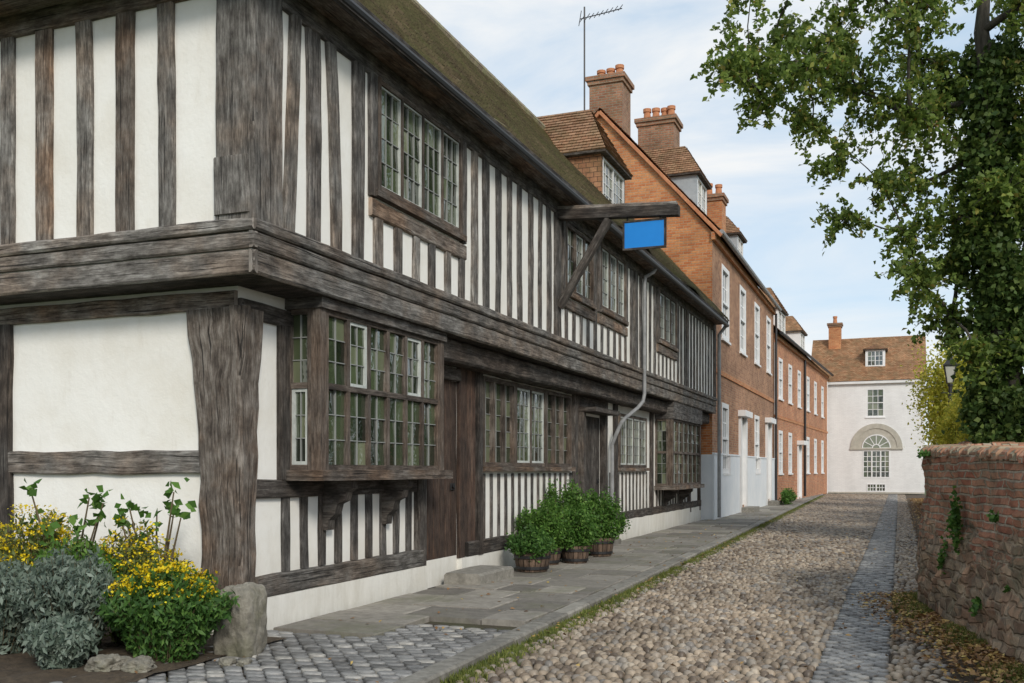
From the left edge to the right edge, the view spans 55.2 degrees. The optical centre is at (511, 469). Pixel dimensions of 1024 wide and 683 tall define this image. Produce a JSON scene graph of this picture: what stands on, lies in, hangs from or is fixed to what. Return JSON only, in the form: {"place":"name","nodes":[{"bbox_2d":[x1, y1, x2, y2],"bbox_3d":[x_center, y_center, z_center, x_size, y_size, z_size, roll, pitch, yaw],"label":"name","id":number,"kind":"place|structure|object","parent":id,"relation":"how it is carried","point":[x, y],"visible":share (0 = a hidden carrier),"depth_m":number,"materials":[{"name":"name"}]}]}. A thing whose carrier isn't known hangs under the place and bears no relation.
{"place":"outdoors","nodes":[
{"label":"outdoors","id":0,"kind":"place"},
{"bbox_2d":[0,625,285,682],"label":"flower bed soil","id":1,"kind":"structure","parent":0,"point":[22,667],"depth_m":6.98,"materials":[{"name":"brown soil"}]},
{"bbox_2d":[0,556,32,653],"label":"lavender bush","id":2,"kind":"object","parent":1,"relation":"on","point":[12,625],"visible":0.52,"depth_m":7.52,"materials":[{"name":"green plant"}]},
{"bbox_2d":[0,503,84,571],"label":"flowering shrub","id":3,"kind":"object","parent":1,"relation":"on","point":[21,548],"visible":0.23,"depth_m":8.21,"materials":[{"name":"yellow plant"}]},
{"bbox_2d":[17,611,101,669],"bbox_3d":[-3.280,1.277,7.103,0.644,0.528,0.525,0,0,22],"label":"lavender bush","id":4,"kind":"object","parent":1,"relation":"on","point":[59,642],"visible":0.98,"depth_m":6.98,"materials":[{"name":"plant"}]},
{"bbox_2d":[12,478,112,554],"bbox_3d":[-3.777,0.759,8.129,1.013,1.392,0.293,0,0,17],"label":"tall stem plant","id":5,"kind":"object","parent":1,"relation":"on","point":[96,499],"visible":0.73,"depth_m":8.07,"materials":[{"name":"green plant"}]},
{"bbox_2d":[4,541,122,659],"bbox_3d":[-3.411,1.036,7.538,0.981,0.976,0.842,0,0,22],"label":"lavender bush","id":6,"kind":"object","parent":1,"relation":"on","point":[46,592],"visible":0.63,"depth_m":7.35,"materials":[{"name":"plant"}]},
{"bbox_2d":[28,530,131,645],"bbox_3d":[-3.529,0.996,7.880,1.073,1.037,0.608,0,0,22],"label":"green shrub","id":7,"kind":"object","parent":1,"relation":"on","point":[80,545],"visible":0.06,"depth_m":7.83,"materials":[{"name":"green plant"}]},
{"bbox_2d":[84,654,131,671],"bbox_3d":[-2.879,1.391,6.972,0.287,0.183,0.250,0,0,30],"label":"rock","id":8,"kind":"object","parent":1,"relation":"on","point":[105,663],"visible":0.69,"depth_m":6.90,"materials":[{"name":"stone"}]},
{"bbox_2d":[120,655,156,672],"bbox_3d":[-2.638,1.399,6.962,0.255,0.142,0.246,0,0,22],"label":"rock","id":9,"kind":"object","parent":1,"relation":"on","point":[141,664],"visible":0.77,"depth_m":6.88,"materials":[{"name":"stone"}]},
{"bbox_2d":[96,516,201,645],"bbox_3d":[-3.129,0.955,8.107,1.141,1.142,0.764,0,0,22],"label":"flowering shrub","id":10,"kind":"object","parent":1,"relation":"on","point":[135,554],"visible":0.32,"depth_m":8.03,"materials":[{"name":"yellow plant"}]},
{"bbox_2d":[113,477,196,564],"bbox_3d":[-2.954,0.756,8.148,0.938,1.395,0.337,0,0,17],"label":"tall stem plant","id":11,"kind":"object","parent":1,"relation":"on","point":[172,508],"visible":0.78,"depth_m":8.12,"materials":[{"name":"green plant"}]},
{"bbox_2d":[95,557,239,662],"bbox_3d":[-2.630,1.096,7.443,1.153,0.876,0.964,0,0,22],"label":"flowering shrub","id":12,"kind":"object","parent":1,"relation":"on","point":[169,612],"visible":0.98,"depth_m":7.22,"materials":[{"name":"green plant"}]},
{"bbox_2d":[166,586,516,682],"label":"pavement","id":13,"kind":"structure","parent":0,"point":[481,627],"depth_m":9.21,"materials":[{"name":"grey stone"}]},
{"bbox_2d":[218,657,236,667],"bbox_3d":[-2.105,1.421,7.235,0.139,0.078,0.114,0,0,22],"label":"rock","id":14,"kind":"object","parent":13,"relation":"on","point":[224,661],"visible":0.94,"depth_m":7.20,"materials":[{"name":"stone"}]},
{"bbox_2d":[213,582,267,657],"bbox_3d":[-2.110,1.197,7.651,0.362,0.643,0.346,0,0,22],"label":"boulder","id":15,"kind":"object","parent":13,"relation":"on","point":[243,633],"visible":0.73,"depth_m":7.52,"materials":[{"name":"stone"}]},
{"bbox_2d":[236,658,252,666],"bbox_3d":[-1.977,1.424,7.234,0.117,0.068,0.112,0,0,22],"label":"rock","id":16,"kind":"object","parent":13,"relation":"on","point":[241,662],"visible":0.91,"depth_m":7.20,"materials":[{"name":"stone"}]},
{"bbox_2d":[50,624,509,682],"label":"pavement setts","id":17,"kind":"structure","parent":13,"relation":"on","point":[397,654],"depth_m":7.45,"materials":[{"name":"grey stone"}]},
{"bbox_2d":[0,0,728,634],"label":"timber framed house","id":18,"kind":"structure","parent":13,"relation":"on","point":[326,306],"depth_m":9.38,"materials":[{"name":"paint"}]},
{"bbox_2d":[285,296,452,529],"bbox_3d":[-1.429,-0.503,10.380,0.460,2.206,2.810,0,0,22],"label":"bay window","id":19,"kind":"structure","parent":18,"relation":"in","point":[367,387],"depth_m":9.85,"materials":[{"name":"wood"}]},
{"bbox_2d":[376,76,466,241],"bbox_3d":[-0.985,-3.360,10.823,0.100,1.220,2.160,0,0,22],"label":"window","id":20,"kind":"structure","parent":18,"relation":"in","point":[420,160],"depth_m":10.78,"materials":[{"name":"clear glass"}]},
{"bbox_2d":[427,380,455,559],"bbox_3d":[-0.930,-0.020,12.328,0.105,2.260,1.000,0,0,22],"label":"door","id":21,"kind":"structure","parent":18,"relation":"in","point":[441,493],"depth_m":12.49,"materials":[{"name":"brown wood"}]},
{"bbox_2d":[483,376,518,470],"bbox_3d":[-0.190,-0.640,14.068,0.150,1.320,1.340,0,0,22],"label":"window","id":22,"kind":"structure","parent":18,"relation":"in","point":[499,396],"depth_m":14.20,"materials":[{"name":"brown glass"}]},
{"bbox_2d":[516,383,550,470],"bbox_3d":[0.299,-0.640,15.262,0.120,1.320,1.480,0,0,22],"label":"window","id":23,"kind":"structure","parent":18,"relation":"in","point":[530,401],"depth_m":15.24,"materials":[{"name":"clear glass"}]},
{"bbox_2d":[546,390,575,470],"bbox_3d":[0.779,-0.640,16.513,0.150,1.320,1.440,0,0,22],"label":"window","id":24,"kind":"structure","parent":18,"relation":"in","point":[558,405],"depth_m":16.68,"materials":[{"name":"clear glass"}]},
{"bbox_2d":[566,222,596,309],"bbox_3d":[1.109,-3.335,16.124,0.110,1.150,1.620,0,0,22],"label":"window","id":25,"kind":"structure","parent":18,"relation":"in","point":[577,243],"depth_m":16.19,"materials":[{"name":"clear glass"}]},
{"bbox_2d":[586,416,598,502],"bbox_3d":[1.437,0.125,18.306,0.105,2.250,1.200,0,0,22],"label":"door","id":26,"kind":"structure","parent":18,"relation":"in","point":[592,423],"depth_m":18.46,"materials":[{"name":"brown wood"}]},
{"bbox_2d":[600,243,628,325],"bbox_3d":[1.863,-3.390,18.030,0.110,1.220,1.820,0,0,22],"label":"window","id":27,"kind":"structure","parent":18,"relation":"in","point":[613,270],"depth_m":18.11,"materials":[{"name":"clear glass"}]},
{"bbox_2d":[618,413,649,470],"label":"window","id":28,"kind":"structure","parent":18,"relation":"in","point":[632,436],"depth_m":21.12,"materials":[{"name":"clear glass"}]},
{"bbox_2d":[623,216,666,250],"bbox_3d":[1.973,-3.560,14.599,0.660,0.540,0.040,0,0,22],"label":"hanging sign","id":29,"kind":"object","parent":18,"relation":"hanging from","point":[642,234],"visible":1,"depth_m":14.58,"materials":[{"name":"blue metal"}]},
{"bbox_2d":[659,289,678,351],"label":"window","id":30,"kind":"structure","parent":18,"relation":"in","point":[668,306],"depth_m":22.34,"materials":[{"name":"clear glass"}]},
{"bbox_2d":[654,401,704,505],"bbox_3d":[4.259,-0.368,24.691,0.500,2.476,3.710,0,0,22],"label":"bay window","id":31,"kind":"structure","parent":18,"relation":"in","point":[678,430],"depth_m":23.79,"materials":[{"name":"wood"}]},
{"bbox_2d":[273,495,815,638],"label":"pavement flagstones","id":32,"kind":"object","parent":13,"relation":"on","point":[593,575],"visible":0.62,"depth_m":11.36,"materials":[{"name":"grey stone"}]},
{"bbox_2d":[504,524,557,571],"bbox_3d":[0.264,1.084,13.746,0.751,0.663,0.904,0,0,-3],"label":"planter","id":33,"kind":"object","parent":32,"relation":"on","point":[530,545],"visible":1,"depth_m":13.58,"materials":[{"name":"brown wood"}]},
{"bbox_2d":[513,494,574,564],"bbox_3d":[0.474,0.882,14.784,0.949,1.065,1.058,0,0,22],"label":"planter","id":34,"kind":"object","parent":32,"relation":"on","point":[544,518],"visible":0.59,"depth_m":14.57,"materials":[{"name":"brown wood"}]},
{"bbox_2d":[541,472,602,558],"bbox_3d":[0.892,0.723,15.774,1.133,1.384,1.045,0,0,22],"label":"planter","id":35,"kind":"object","parent":32,"relation":"on","point":[570,496],"visible":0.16,"depth_m":15.68,"materials":[{"name":"brown wood"}]},
{"bbox_2d":[555,502,606,563],"bbox_3d":[0.963,0.951,14.977,0.930,0.928,0.884,0,0,22],"label":"planter","id":36,"kind":"object","parent":32,"relation":"on","point":[582,534],"visible":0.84,"depth_m":14.80,"materials":[{"name":"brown wood"}]},
{"bbox_2d":[582,487,630,556],"bbox_3d":[1.419,0.826,16.176,1.042,1.178,0.916,0,0,22],"label":"planter","id":37,"kind":"object","parent":32,"relation":"on","point":[610,520],"visible":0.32,"depth_m":16.03,"materials":[{"name":"brown wood"}]},
{"bbox_2d":[759,287,833,501],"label":"red brick house","id":38,"kind":"structure","parent":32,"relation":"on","point":[802,424],"depth_m":49.28,"materials":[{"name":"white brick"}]},
{"bbox_2d":[778,358,783,400],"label":"window","id":39,"kind":"structure","parent":38,"relation":"in","point":[780,398],"depth_m":43.80,"materials":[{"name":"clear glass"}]},
{"bbox_2d":[778,430,783,474],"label":"window","id":40,"kind":"structure","parent":38,"relation":"in","point":[780,432],"depth_m":43.80,"materials":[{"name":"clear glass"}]},
{"bbox_2d":[788,364,792,404],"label":"window","id":41,"kind":"structure","parent":38,"relation":"in","point":[789,366],"depth_m":46.23,"materials":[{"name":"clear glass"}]},
{"bbox_2d":[788,432,792,474],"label":"window","id":42,"kind":"structure","parent":38,"relation":"in","point":[789,434],"depth_m":46.23,"materials":[{"name":"clear glass"}]},
{"bbox_2d":[797,370,801,408],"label":"window","id":43,"kind":"structure","parent":38,"relation":"in","point":[799,373],"depth_m":49.31,"materials":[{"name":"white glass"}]},
{"bbox_2d":[797,440,807,498],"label":"door","id":44,"kind":"structure","parent":38,"relation":"in","point":[799,443],"depth_m":49.25,"materials":[{"name":"white paint"}]},
{"bbox_2d":[806,376,810,412],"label":"window","id":45,"kind":"structure","parent":38,"relation":"in","point":[808,379],"depth_m":52.44,"materials":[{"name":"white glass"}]},
{"bbox_2d":[806,437,810,473],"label":"window","id":46,"kind":"structure","parent":38,"relation":"in","point":[808,438],"depth_m":52.44,"materials":[{"name":"white glass"}]},
{"bbox_2d":[814,381,817,415],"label":"window","id":47,"kind":"structure","parent":38,"relation":"in","point":[815,383],"depth_m":55.35,"materials":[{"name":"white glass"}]},
{"bbox_2d":[814,439,817,473],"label":"window","id":48,"kind":"structure","parent":38,"relation":"in","point":[815,440],"depth_m":55.35,"materials":[{"name":"white glass"}]},
{"bbox_2d":[821,386,824,418],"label":"window","id":49,"kind":"structure","parent":38,"relation":"in","point":[822,388],"depth_m":58.49,"materials":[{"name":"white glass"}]},
{"bbox_2d":[821,440,824,473],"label":"window","id":50,"kind":"structure","parent":38,"relation":"in","point":[822,442],"depth_m":58.49,"materials":[{"name":"white glass"}]},
{"bbox_2d":[579,4,781,519],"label":"brick house","id":51,"kind":"structure","parent":13,"relation":"on","point":[706,241],"depth_m":31.09,"materials":[{"name":"brick"}]},
{"bbox_2d":[721,264,730,345],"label":"window","id":52,"kind":"structure","parent":51,"relation":"in","point":[725,273],"depth_m":30.58,"materials":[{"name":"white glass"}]},
{"bbox_2d":[722,402,730,475],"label":"window","id":53,"kind":"structure","parent":51,"relation":"in","point":[725,407],"depth_m":30.60,"materials":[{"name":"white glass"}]},
{"bbox_2d":[739,285,747,357],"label":"window","id":54,"kind":"structure","parent":51,"relation":"in","point":[742,351],"depth_m":34.00,"materials":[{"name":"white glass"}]},
{"bbox_2d":[738,410,759,512],"bbox_3d":[8.030,-0.265,33.389,0.610,3.470,1.700,0,0,22],"label":"door","id":55,"kind":"structure","parent":51,"relation":"in","point":[743,423],"depth_m":33.87,"materials":[{"name":"white paint"}]},
{"bbox_2d":[754,301,760,367],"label":"window","id":56,"kind":"structure","parent":51,"relation":"in","point":[756,308],"depth_m":37.31,"materials":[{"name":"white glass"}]},
{"bbox_2d":[754,415,760,474],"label":"window","id":57,"kind":"structure","parent":51,"relation":"in","point":[756,418],"depth_m":37.31,"materials":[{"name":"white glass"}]},
{"bbox_2d":[766,315,771,375],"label":"window","id":58,"kind":"structure","parent":51,"relation":"in","point":[768,322],"depth_m":40.60,"materials":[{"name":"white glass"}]},
{"bbox_2d":[765,417,781,505],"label":"door","id":59,"kind":"structure","parent":51,"relation":"in","point":[768,420],"depth_m":40.39,"materials":[{"name":"white paint"}]},
{"bbox_2d":[778,488,796,504],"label":"garden bush","id":60,"kind":"object","parent":13,"relation":"on","point":[788,497],"visible":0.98,"depth_m":39.74,"materials":[{"name":"green plant"}]},
{"bbox_2d":[811,316,926,493],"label":"white house","id":61,"kind":"structure","parent":13,"relation":"on","point":[870,430],"depth_m":60.32,"materials":[{"name":"paint"}]},
{"bbox_2d":[865,388,885,417],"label":"window","id":62,"kind":"structure","parent":61,"relation":"in","point":[874,396],"depth_m":60.08,"materials":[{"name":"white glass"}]},
{"bbox_2d":[850,423,902,477],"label":"arched window","id":63,"kind":"structure","parent":61,"relation":"in","point":[875,441],"depth_m":60.01,"materials":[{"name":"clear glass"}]},
{"bbox_2d":[867,484,885,491],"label":"window","id":64,"kind":"structure","parent":61,"relation":"in","point":[870,487],"depth_m":60.01,"materials":[{"name":"white glass"}]},
{"bbox_2d":[456,494,925,682],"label":"road","id":65,"kind":"structure","parent":0,"point":[890,659],"depth_m":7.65,"materials":[{"name":"beige stone"}]},
{"bbox_2d":[440,496,822,682],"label":"kerb grass","id":66,"kind":"structure","parent":65,"relation":"on","point":[514,649],"depth_m":9.36,"materials":[{"name":"green plant"}]},
{"bbox_2d":[417,0,1023,445],"label":"sky","id":67,"kind":"structure","parent":0,"point":[535,48],"materials":[{"name":"blue"}]},
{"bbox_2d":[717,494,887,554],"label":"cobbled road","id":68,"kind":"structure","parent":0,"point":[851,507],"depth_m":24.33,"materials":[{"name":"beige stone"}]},
{"bbox_2d":[809,494,897,682],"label":"sett path","id":69,"kind":"structure","parent":0,"point":[839,663],"depth_m":9.22,"materials":[{"name":"grey stone"}]},
{"bbox_2d":[828,490,925,494],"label":"ground","id":70,"kind":"structure","parent":0,"point":[898,494],"depth_m":64.25,"materials":[{"name":"grey stone"}]},
{"bbox_2d":[393,494,823,682],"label":"kerb","id":71,"kind":"structure","parent":70,"relation":"on","point":[436,672],"depth_m":9.14,"materials":[{"name":"stone"}]},
{"bbox_2d":[690,0,1023,443],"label":"tree","id":72,"kind":"object","parent":70,"relation":"on","point":[989,217],"visible":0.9,"depth_m":17.79,"materials":[{"name":"green plant"}]},
{"bbox_2d":[914,358,947,445],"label":"tree","id":73,"kind":"object","parent":70,"relation":"on","point":[929,432],"visible":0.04,"depth_m":41.95,"materials":[{"name":"green plant"}]},
{"bbox_2d":[900,335,968,459],"bbox_3d":[16.224,-2.175,35.493,4.059,7.365,3.608,0,0,22],"label":"tree","id":74,"kind":"object","parent":70,"relation":"on","point":[932,390],"visible":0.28,"depth_m":35.42,"materials":[{"name":"green plant"}]},
{"bbox_2d":[937,389,960,443],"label":"garden bush","id":75,"kind":"object","parent":70,"relation":"on","point":[949,439],"visible":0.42,"depth_m":29.78,"materials":[{"name":"green plant"}]},
{"bbox_2d":[944,364,973,443],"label":"garden bush","id":76,"kind":"object","parent":70,"relation":"on","point":[962,436],"visible":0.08,"depth_m":27.89,"materials":[{"name":"green plant"}]},
{"bbox_2d":[914,441,1023,663],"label":"boundary wall","id":77,"kind":"structure","parent":70,"relation":"on","point":[986,565],"depth_m":8.61,"materials":[{"name":"brick"}]},
{"bbox_2d":[916,449,1010,616],"bbox_3d":[4.167,0.517,9.248,0.206,1.496,3.248,0,0,10],"label":"wall ivy","id":78,"kind":"object","parent":77,"relation":"attached to","point":[954,520],"depth_m":9.09,"materials":[{"name":"green plant"}]},
{"bbox_2d":[885,494,951,682],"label":"cobbled verge","id":79,"kind":"structure","parent":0,"point":[911,669],"depth_m":8.79,"materials":[{"name":"grey stone"}]},
{"bbox_2d":[942,356,957,410],"bbox_3d":[13.892,-1.150,31.068,0.500,5.200,0.400,0,0,22],"label":"street lamp","id":80,"kind":"object","parent":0,"point":[949,368],"visible":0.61,"depth_m":30.98,"materials":[{"name":"black metal"}]},
{"bbox_2d":[905,495,1006,682],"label":"verge","id":81,"kind":"structure","parent":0,"point":[961,679],"depth_m":7.52,"materials":[{"name":"soil"}]},
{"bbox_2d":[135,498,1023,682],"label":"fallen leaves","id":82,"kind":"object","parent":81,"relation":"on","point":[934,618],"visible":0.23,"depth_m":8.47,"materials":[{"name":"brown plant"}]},
{"bbox_2d":[861,591,1023,682],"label":"verge grass","id":83,"kind":"structure","parent":81,"relation":"on","point":[962,629],"depth_m":8.50,"materials":[{"name":"brown plant"}]}
]}

